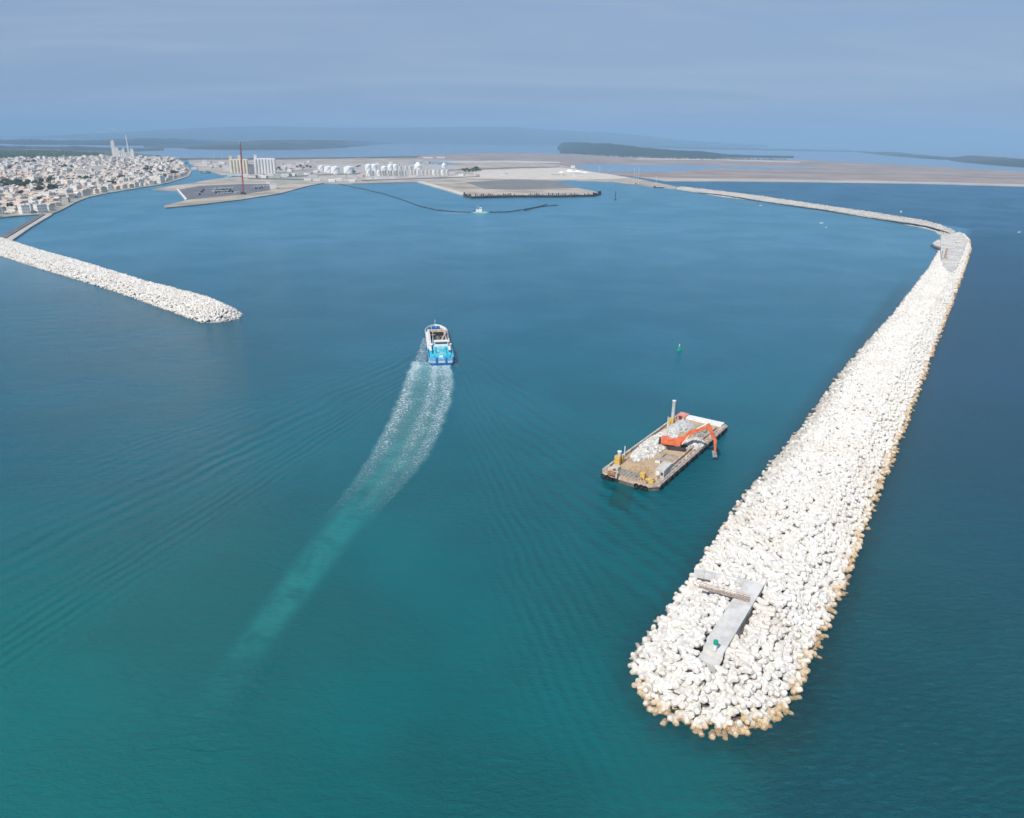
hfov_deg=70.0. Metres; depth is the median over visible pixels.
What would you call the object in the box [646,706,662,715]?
armour block
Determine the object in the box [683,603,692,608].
armour block
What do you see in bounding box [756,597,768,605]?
armour block
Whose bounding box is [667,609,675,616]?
armour block
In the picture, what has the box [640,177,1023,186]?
shore sand
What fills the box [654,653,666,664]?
armour block
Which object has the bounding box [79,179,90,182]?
apartment block
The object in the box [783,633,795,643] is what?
armour block
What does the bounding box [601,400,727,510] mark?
work barge
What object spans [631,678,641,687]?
armour block
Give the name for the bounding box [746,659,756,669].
armour block
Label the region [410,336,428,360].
bow foam
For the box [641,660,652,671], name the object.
armour block
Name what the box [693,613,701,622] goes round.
armour block
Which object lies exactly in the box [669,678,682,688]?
armour block
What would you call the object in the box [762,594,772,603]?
armour block
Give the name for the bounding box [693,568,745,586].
access way
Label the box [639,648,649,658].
armour block
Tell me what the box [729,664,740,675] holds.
armour block
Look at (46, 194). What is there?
apartment block
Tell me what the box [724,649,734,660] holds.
armour block
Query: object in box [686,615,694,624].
armour block
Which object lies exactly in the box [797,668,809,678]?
armour block
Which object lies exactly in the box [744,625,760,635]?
armour block
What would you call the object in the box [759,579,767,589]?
armour block
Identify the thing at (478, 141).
island
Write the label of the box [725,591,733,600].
armour block
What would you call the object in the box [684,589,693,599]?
armour block
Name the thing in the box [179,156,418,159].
causeway
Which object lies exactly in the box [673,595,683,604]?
armour block
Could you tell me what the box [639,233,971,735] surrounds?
armour blocks
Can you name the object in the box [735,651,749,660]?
armour block
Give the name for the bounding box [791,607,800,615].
armour block
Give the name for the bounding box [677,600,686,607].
armour block
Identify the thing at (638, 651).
armour block
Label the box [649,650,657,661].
armour block
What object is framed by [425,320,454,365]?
hopper ship
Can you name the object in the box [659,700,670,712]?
armour block
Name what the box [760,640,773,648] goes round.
armour block
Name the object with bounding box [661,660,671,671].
armour block
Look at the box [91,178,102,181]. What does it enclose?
apartment block
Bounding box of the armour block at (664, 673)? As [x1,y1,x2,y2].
[658,669,670,677]
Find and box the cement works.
[92,135,135,157]
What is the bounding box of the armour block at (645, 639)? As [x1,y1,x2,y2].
[641,636,647,643]
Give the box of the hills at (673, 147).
[548,144,863,151]
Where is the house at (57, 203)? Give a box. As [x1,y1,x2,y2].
[54,201,61,205]
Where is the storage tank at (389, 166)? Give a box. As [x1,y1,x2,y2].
[387,164,392,169]
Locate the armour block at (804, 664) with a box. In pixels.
[801,662,810,672]
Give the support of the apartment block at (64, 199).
on the town land at (57, 208)
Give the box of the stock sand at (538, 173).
[449,167,627,179]
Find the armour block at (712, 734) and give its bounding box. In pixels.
[708,729,715,739]
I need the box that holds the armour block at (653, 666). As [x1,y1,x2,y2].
[648,661,659,674]
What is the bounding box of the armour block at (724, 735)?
[722,729,727,740]
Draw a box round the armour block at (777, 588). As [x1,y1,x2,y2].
[766,586,779,591]
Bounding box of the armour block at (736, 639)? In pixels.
[733,634,743,643]
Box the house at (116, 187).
[113,185,120,189]
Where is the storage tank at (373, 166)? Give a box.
[371,164,376,169]
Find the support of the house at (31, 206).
on the town land at (57, 208)
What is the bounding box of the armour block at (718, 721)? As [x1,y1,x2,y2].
[710,716,726,729]
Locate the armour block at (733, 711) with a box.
[727,705,739,716]
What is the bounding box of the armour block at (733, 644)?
[730,641,740,647]
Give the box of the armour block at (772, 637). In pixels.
[767,633,777,642]
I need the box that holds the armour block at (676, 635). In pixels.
[669,631,681,638]
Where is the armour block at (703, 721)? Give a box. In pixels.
[696,716,709,729]
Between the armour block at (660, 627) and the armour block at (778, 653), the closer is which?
the armour block at (778, 653)
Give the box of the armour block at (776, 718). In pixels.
[771,715,781,721]
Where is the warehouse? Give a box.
[227,173,245,175]
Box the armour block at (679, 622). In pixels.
[672,619,686,627]
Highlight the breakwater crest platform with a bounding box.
[940,232,967,272]
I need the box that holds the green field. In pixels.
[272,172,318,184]
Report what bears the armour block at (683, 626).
on the armour blocks at (796, 523)
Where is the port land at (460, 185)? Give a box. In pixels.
[152,158,676,208]
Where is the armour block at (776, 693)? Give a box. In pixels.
[767,687,780,697]
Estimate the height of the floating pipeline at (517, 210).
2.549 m
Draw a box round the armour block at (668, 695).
[662,689,676,702]
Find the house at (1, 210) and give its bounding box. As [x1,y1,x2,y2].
[0,206,4,214]
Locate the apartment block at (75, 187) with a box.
[67,184,81,190]
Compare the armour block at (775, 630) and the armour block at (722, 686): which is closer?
the armour block at (722, 686)
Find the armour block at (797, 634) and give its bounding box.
[788,629,800,638]
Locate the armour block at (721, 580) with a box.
[717,578,727,583]
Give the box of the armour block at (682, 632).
[675,627,685,635]
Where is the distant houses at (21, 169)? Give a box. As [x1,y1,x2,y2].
[0,154,188,183]
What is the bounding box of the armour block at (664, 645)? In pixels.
[662,643,669,649]
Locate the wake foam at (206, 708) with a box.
[144,361,457,751]
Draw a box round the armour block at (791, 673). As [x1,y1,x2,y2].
[783,669,796,680]
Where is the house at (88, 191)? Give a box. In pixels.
[85,188,90,194]
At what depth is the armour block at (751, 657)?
142.62 m
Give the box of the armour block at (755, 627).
[745,623,760,633]
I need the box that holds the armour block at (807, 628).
[802,624,813,632]
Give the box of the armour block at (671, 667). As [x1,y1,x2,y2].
[666,662,677,670]
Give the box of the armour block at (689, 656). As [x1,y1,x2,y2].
[681,652,696,660]
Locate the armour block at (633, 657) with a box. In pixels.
[629,652,638,660]
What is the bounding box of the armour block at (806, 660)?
[798,656,810,666]
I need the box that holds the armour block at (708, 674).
[702,667,715,681]
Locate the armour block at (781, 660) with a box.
[773,656,784,665]
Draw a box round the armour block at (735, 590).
[725,587,737,594]
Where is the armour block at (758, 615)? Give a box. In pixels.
[752,613,763,618]
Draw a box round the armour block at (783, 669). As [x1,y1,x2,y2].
[777,663,788,672]
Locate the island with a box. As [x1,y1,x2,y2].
[441,138,484,144]
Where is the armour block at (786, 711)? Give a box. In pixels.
[782,706,793,714]
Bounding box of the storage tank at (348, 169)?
[344,166,353,173]
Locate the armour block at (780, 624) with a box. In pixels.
[773,617,783,627]
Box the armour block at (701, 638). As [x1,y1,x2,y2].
[694,634,705,645]
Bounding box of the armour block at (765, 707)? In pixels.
[761,699,769,710]
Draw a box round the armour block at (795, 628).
[788,625,800,631]
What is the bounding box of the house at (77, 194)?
[74,192,81,197]
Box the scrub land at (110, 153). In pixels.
[0,149,164,156]
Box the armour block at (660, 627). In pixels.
[658,624,666,632]
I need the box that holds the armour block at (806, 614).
[803,610,811,619]
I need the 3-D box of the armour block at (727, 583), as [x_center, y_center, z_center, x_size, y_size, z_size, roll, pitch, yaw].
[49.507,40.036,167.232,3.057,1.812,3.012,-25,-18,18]
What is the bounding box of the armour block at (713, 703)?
[709,696,718,707]
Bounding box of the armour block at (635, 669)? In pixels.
[630,662,641,675]
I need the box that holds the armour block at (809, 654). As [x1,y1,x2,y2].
[802,650,814,659]
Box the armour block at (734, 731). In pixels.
[727,725,741,737]
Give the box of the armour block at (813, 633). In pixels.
[808,630,817,642]
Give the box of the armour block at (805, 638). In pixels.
[797,632,810,642]
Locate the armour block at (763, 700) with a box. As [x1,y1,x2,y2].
[754,693,766,703]
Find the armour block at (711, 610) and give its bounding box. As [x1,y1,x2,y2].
[705,605,715,615]
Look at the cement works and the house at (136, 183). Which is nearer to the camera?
the house at (136, 183)
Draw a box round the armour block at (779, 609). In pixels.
[775,606,783,612]
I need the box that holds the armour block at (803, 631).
[800,629,811,638]
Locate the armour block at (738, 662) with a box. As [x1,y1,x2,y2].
[733,656,743,667]
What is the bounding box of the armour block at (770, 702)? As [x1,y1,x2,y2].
[765,695,777,707]
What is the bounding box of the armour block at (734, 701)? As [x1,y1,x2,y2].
[727,693,737,704]
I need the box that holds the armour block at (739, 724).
[733,720,744,734]
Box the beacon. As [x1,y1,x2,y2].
[713,639,717,650]
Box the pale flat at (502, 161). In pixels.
[448,160,559,162]
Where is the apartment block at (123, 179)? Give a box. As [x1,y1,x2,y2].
[118,177,128,181]
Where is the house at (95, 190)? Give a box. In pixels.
[93,188,98,193]
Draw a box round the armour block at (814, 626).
[811,624,820,635]
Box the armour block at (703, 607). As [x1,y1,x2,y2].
[698,604,707,611]
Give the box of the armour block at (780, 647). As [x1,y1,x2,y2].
[773,642,786,653]
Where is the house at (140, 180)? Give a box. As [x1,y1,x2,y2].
[136,178,143,182]
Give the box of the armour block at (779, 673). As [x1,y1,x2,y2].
[773,670,782,679]
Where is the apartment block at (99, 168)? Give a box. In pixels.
[86,166,104,171]
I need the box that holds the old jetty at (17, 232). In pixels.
[0,213,52,240]
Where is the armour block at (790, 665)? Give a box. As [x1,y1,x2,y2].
[785,661,797,669]
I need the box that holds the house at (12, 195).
[8,193,18,197]
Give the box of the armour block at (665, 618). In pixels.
[660,615,671,621]
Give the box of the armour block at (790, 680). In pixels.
[782,676,795,684]
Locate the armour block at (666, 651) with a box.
[663,648,676,658]
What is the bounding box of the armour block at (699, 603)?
[696,600,704,606]
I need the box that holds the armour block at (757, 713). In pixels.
[750,707,763,719]
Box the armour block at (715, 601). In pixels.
[712,598,720,605]
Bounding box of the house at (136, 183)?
[130,181,138,186]
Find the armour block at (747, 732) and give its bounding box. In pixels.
[745,730,750,735]
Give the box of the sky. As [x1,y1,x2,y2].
[0,0,1023,148]
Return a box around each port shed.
[248,175,257,177]
[308,174,317,176]
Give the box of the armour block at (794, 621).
[786,615,797,626]
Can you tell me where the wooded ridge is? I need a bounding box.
[557,142,793,157]
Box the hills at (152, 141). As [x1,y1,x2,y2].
[0,138,243,145]
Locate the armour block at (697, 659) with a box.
[686,657,700,662]
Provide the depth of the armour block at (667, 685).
139.40 m
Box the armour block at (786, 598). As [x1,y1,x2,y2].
[780,594,791,601]
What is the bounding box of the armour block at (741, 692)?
[734,684,750,697]
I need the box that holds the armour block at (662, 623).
[657,621,666,626]
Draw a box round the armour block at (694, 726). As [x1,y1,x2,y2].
[690,717,702,730]
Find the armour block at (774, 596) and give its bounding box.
[770,592,782,600]
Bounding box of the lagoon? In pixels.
[0,135,1023,171]
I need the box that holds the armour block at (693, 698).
[686,693,698,702]
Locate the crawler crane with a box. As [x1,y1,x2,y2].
[239,142,245,193]
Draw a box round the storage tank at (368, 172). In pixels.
[366,170,370,175]
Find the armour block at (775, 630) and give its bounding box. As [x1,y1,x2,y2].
[768,626,778,635]
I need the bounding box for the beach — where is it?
[418,181,462,195]
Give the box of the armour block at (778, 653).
[772,651,782,660]
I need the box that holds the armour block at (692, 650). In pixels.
[686,647,698,655]
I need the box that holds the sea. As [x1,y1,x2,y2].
[0,146,1023,817]
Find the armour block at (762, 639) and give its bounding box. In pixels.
[752,635,766,646]
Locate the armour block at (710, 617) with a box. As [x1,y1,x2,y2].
[704,615,717,627]
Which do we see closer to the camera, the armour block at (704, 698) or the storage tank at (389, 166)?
the armour block at (704, 698)
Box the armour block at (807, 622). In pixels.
[802,618,811,625]
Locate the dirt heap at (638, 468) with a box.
[628,464,652,474]
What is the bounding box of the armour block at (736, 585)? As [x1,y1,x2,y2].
[730,579,739,586]
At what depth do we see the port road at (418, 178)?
1946.44 m
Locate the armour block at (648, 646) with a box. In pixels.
[645,643,652,650]
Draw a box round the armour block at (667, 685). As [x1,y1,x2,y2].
[659,679,673,692]
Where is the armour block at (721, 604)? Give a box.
[719,602,728,609]
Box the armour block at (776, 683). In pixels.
[769,679,780,691]
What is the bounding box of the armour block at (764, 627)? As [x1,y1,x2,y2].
[756,624,769,630]
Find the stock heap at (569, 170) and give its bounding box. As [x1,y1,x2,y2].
[559,169,588,172]
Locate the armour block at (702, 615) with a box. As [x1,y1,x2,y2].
[695,609,707,618]
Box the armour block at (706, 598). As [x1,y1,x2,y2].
[703,595,713,601]
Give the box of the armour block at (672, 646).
[668,643,677,652]
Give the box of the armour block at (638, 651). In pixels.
[635,646,643,655]
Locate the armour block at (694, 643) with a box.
[687,637,699,647]
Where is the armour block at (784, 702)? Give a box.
[776,697,790,709]
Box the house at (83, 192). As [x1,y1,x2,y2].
[80,189,86,195]
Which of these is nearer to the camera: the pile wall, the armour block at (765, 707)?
the armour block at (765, 707)
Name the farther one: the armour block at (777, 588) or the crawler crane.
the crawler crane
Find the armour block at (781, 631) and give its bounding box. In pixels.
[772,627,785,638]
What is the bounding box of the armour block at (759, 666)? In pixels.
[754,661,762,671]
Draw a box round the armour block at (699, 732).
[692,728,704,736]
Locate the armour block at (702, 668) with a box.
[700,662,705,672]
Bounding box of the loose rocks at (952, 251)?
[940,232,966,267]
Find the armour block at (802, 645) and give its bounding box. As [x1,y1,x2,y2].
[798,640,808,650]
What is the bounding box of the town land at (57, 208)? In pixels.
[0,165,191,218]
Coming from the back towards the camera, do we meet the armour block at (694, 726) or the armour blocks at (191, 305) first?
the armour blocks at (191, 305)
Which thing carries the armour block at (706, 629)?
on the armour blocks at (796, 523)
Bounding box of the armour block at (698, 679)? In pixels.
[690,673,705,684]
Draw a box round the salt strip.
[638,158,797,161]
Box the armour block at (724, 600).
[720,596,729,606]
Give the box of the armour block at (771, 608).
[764,605,775,611]
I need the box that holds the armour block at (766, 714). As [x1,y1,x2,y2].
[759,708,771,720]
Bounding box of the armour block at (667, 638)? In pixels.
[664,636,670,642]
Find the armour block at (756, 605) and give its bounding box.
[753,602,767,609]
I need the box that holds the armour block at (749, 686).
[743,682,753,695]
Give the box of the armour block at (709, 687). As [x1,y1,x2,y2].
[703,679,718,693]
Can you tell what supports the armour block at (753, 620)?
on the armour blocks at (796, 523)
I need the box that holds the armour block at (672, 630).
[666,627,675,632]
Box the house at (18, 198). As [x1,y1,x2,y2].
[15,195,25,200]
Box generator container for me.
[655,461,671,477]
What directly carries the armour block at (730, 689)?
on the armour blocks at (796, 523)
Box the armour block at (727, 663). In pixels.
[722,659,735,669]
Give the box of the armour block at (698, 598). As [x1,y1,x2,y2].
[695,593,706,600]
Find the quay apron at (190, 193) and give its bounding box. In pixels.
[179,184,269,199]
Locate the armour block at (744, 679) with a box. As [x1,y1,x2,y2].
[738,674,748,684]
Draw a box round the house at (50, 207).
[46,203,54,210]
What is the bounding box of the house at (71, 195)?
[67,193,74,198]
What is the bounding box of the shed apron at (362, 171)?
[316,163,458,180]
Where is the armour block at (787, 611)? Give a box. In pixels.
[784,608,793,617]
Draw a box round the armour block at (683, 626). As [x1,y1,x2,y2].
[680,624,691,628]
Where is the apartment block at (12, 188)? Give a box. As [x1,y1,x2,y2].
[9,186,18,192]
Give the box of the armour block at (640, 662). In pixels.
[636,658,647,669]
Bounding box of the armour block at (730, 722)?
[722,716,733,729]
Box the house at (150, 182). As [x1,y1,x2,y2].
[146,180,153,184]
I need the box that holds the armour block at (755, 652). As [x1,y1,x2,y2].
[751,646,761,658]
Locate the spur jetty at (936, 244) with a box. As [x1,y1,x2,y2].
[931,239,940,250]
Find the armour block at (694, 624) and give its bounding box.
[689,622,702,629]
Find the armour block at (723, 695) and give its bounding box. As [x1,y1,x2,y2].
[718,691,730,704]
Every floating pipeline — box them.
[339,184,470,212]
[489,204,547,212]
[524,205,556,210]
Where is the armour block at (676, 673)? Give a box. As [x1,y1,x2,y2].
[671,667,682,677]
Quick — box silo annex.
[248,164,253,173]
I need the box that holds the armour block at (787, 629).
[777,626,788,637]
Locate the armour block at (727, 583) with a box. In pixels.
[723,580,734,587]
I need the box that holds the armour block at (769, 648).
[761,643,773,651]
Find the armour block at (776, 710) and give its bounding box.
[769,705,783,717]
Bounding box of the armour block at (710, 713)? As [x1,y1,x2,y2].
[706,707,717,720]
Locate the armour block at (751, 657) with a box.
[742,651,754,661]
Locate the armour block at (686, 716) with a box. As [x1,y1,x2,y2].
[677,709,694,724]
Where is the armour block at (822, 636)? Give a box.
[819,633,828,639]
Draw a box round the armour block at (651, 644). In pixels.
[644,641,654,646]
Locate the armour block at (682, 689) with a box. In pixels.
[679,686,691,697]
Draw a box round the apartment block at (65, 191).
[57,188,72,196]
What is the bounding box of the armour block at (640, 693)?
[637,689,650,700]
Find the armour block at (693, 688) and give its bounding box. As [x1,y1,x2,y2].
[686,683,699,695]
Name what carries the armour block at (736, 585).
on the armour blocks at (796, 523)
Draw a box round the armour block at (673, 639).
[669,637,677,642]
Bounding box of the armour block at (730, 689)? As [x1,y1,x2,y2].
[726,682,734,695]
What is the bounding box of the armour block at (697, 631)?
[692,627,704,637]
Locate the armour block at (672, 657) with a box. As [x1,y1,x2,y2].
[667,652,681,663]
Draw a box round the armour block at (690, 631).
[685,627,696,636]
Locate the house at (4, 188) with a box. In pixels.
[0,186,8,191]
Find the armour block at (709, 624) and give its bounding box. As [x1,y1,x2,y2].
[701,619,715,627]
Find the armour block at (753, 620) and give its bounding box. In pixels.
[749,617,764,625]
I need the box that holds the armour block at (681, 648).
[677,644,688,653]
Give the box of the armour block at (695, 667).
[686,662,702,673]
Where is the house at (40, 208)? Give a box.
[32,203,47,212]
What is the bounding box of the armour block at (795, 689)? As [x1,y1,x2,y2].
[790,685,802,694]
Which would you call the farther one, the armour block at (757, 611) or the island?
the island
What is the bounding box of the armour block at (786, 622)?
[781,618,791,626]
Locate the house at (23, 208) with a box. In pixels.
[17,203,30,213]
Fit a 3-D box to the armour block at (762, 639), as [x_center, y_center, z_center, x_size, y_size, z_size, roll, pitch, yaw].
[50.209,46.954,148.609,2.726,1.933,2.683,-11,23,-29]
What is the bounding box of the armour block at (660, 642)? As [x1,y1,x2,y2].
[655,637,667,647]
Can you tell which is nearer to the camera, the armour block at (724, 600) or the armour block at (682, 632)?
the armour block at (682, 632)
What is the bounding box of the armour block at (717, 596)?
[710,592,721,599]
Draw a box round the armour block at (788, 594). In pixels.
[783,592,794,596]
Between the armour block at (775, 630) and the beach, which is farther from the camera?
the beach
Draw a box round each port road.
[248,178,312,180]
[280,173,360,177]
[362,176,479,180]
[448,167,548,170]
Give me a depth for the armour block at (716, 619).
153.66 m
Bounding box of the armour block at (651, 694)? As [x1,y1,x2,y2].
[644,690,655,700]
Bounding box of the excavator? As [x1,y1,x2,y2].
[658,423,716,457]
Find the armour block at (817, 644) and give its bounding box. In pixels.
[813,641,822,648]
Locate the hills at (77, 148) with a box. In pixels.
[0,145,163,151]
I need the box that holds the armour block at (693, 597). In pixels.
[690,593,698,599]
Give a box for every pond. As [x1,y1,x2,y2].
[411,162,463,164]
[570,164,722,171]
[724,166,827,168]
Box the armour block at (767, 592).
[762,589,776,597]
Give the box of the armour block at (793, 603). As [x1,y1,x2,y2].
[785,596,798,607]
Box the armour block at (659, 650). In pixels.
[657,647,665,656]
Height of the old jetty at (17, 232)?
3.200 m
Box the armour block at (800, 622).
[795,619,803,629]
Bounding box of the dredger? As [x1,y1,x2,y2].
[473,205,488,212]
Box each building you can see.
[201,160,206,166]
[222,166,229,170]
[270,184,275,188]
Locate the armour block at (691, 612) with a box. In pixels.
[689,607,697,614]
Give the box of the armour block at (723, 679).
[713,672,727,682]
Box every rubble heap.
[630,428,679,461]
[667,419,694,432]
[685,437,705,449]
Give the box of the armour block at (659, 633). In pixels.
[651,631,661,637]
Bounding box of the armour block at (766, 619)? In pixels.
[759,616,770,624]
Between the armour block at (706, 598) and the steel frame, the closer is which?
the armour block at (706, 598)
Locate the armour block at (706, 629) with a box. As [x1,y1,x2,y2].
[702,625,711,633]
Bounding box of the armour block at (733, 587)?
[729,585,740,590]
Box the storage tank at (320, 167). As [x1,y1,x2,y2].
[318,165,324,170]
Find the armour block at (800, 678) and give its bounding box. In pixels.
[795,671,806,685]
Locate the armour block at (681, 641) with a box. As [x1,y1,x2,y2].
[674,637,686,644]
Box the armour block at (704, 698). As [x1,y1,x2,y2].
[696,690,711,703]
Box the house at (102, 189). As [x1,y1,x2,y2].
[98,186,107,192]
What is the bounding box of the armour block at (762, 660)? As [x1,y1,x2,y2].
[755,657,767,664]
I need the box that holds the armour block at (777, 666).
[766,663,779,670]
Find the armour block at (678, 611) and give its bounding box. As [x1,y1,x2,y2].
[676,606,683,613]
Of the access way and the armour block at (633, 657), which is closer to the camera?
the armour block at (633, 657)
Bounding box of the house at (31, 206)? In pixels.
[26,202,37,211]
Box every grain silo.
[229,155,248,173]
[254,155,275,172]
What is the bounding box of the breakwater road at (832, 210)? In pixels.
[676,188,949,231]
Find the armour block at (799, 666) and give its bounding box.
[792,660,801,669]
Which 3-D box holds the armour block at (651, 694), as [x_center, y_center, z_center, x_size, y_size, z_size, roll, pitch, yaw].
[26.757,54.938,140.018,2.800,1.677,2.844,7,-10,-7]
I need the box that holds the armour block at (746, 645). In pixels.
[742,641,752,649]
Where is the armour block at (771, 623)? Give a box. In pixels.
[766,619,777,627]
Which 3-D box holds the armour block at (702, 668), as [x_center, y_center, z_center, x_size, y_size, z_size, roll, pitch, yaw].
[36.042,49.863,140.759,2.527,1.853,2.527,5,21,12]
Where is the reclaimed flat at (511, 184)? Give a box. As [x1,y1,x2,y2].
[466,179,576,189]
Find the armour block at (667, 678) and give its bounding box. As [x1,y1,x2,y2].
[659,676,671,684]
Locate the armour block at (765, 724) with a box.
[757,717,772,730]
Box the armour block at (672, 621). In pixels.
[667,618,676,626]
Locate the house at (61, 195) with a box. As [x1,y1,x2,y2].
[56,193,65,197]
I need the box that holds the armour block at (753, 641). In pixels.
[745,637,759,647]
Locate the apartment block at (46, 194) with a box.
[39,191,55,196]
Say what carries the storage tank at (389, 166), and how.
on the shed apron at (362, 171)
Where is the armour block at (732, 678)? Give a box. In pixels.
[725,672,739,683]
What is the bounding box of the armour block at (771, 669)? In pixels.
[764,665,776,678]
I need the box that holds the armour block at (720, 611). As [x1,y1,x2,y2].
[715,607,724,615]
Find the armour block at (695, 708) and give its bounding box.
[687,702,703,715]
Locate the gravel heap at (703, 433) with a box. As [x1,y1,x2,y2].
[689,426,710,437]
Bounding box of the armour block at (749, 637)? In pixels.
[743,633,755,642]
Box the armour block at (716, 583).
[713,580,724,587]
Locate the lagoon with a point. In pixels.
(409, 149)
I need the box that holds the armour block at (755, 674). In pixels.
[748,669,761,678]
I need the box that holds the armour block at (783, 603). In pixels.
[776,597,786,607]
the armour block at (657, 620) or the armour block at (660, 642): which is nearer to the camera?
the armour block at (660, 642)
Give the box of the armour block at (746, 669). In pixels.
[738,661,753,674]
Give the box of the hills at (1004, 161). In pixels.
[860,151,1023,167]
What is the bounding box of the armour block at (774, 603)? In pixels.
[769,599,780,606]
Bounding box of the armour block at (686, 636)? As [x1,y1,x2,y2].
[684,633,690,643]
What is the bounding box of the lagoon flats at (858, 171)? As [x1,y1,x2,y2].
[370,153,1023,183]
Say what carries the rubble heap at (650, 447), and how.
on the work barge
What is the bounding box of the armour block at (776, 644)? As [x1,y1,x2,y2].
[774,640,785,648]
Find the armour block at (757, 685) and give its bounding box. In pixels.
[746,679,760,691]
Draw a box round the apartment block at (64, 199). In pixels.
[62,197,67,202]
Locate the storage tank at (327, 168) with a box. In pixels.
[324,166,331,171]
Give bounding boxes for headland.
[143,140,399,149]
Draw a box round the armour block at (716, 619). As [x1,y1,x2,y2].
[709,616,719,627]
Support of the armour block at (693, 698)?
on the armour blocks at (796, 523)
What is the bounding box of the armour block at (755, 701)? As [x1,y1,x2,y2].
[747,695,761,708]
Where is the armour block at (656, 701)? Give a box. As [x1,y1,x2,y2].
[651,694,661,706]
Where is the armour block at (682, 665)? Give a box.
[676,659,689,671]
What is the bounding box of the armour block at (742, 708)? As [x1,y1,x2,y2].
[734,703,749,715]
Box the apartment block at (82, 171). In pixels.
[76,169,85,173]
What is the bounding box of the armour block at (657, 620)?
[653,616,663,622]
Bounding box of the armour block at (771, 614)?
[762,609,775,617]
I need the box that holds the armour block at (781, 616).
[776,612,786,620]
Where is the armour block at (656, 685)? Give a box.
[652,682,662,693]
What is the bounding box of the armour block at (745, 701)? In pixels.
[737,698,751,706]
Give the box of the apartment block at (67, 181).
[60,179,72,184]
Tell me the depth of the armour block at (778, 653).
146.63 m
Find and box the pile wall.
[463,191,600,198]
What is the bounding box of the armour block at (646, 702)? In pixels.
[643,698,651,706]
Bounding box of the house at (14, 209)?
[11,206,17,212]
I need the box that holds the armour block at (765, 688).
[758,679,774,693]
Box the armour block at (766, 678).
[757,674,770,684]
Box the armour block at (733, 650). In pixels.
[727,647,741,654]
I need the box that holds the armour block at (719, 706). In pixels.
[712,700,726,712]
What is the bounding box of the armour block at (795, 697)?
[788,695,801,699]
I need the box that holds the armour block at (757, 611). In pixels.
[752,609,763,614]
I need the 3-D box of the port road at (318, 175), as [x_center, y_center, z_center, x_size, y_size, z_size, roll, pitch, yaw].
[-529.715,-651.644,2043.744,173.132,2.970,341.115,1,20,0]
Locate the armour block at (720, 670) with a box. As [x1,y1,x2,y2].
[714,664,728,674]
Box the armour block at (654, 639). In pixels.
[652,635,664,641]
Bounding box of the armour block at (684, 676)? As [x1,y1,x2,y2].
[679,671,693,685]
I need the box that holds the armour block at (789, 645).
[784,640,793,649]
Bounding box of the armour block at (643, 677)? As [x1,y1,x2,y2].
[639,671,650,681]
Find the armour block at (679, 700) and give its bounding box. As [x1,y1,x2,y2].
[671,693,686,709]
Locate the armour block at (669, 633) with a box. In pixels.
[664,630,672,636]
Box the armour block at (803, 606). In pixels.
[797,599,807,610]
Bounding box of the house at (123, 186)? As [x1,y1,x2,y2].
[118,184,126,188]
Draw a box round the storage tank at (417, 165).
[414,162,421,168]
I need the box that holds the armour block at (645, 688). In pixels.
[637,685,649,693]
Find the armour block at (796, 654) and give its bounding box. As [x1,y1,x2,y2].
[791,650,803,658]
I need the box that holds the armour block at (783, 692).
[779,689,787,697]
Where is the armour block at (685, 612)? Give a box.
[680,608,690,619]
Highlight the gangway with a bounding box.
[698,582,749,601]
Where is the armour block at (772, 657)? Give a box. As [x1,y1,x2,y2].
[767,650,776,660]
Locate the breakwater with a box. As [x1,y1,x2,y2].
[682,187,954,235]
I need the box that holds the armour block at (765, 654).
[759,650,769,658]
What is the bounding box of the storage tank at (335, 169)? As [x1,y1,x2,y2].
[331,166,339,173]
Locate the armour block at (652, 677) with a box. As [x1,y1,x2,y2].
[647,672,660,684]
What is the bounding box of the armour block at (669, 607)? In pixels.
[667,605,676,611]
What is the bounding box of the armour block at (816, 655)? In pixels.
[813,651,821,658]
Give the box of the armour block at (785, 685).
[778,679,789,690]
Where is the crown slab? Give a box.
[699,579,763,673]
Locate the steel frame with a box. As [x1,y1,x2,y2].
[661,453,679,461]
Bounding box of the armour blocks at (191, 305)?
[0,237,242,322]
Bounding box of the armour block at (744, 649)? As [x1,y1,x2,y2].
[737,644,751,654]
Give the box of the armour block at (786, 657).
[782,654,792,661]
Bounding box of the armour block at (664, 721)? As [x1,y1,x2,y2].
[660,718,667,725]
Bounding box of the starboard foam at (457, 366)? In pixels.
[450,340,465,372]
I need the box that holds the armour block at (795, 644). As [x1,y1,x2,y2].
[793,642,801,651]
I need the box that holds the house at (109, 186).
[105,183,112,190]
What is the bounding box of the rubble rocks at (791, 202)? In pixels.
[677,186,954,235]
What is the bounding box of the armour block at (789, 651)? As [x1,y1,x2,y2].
[784,648,792,655]
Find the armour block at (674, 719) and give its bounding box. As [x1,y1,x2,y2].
[667,714,680,726]
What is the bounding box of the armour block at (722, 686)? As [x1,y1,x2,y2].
[716,675,727,690]
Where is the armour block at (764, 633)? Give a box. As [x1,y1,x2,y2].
[759,630,768,638]
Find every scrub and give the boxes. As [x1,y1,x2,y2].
[0,149,103,158]
[559,150,785,159]
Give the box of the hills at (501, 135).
[10,126,767,147]
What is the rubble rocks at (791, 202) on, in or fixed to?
on the breakwater
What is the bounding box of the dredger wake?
[424,212,467,213]
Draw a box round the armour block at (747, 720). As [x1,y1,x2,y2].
[740,714,755,727]
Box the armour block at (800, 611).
[797,609,803,618]
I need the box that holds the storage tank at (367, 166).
[365,164,370,170]

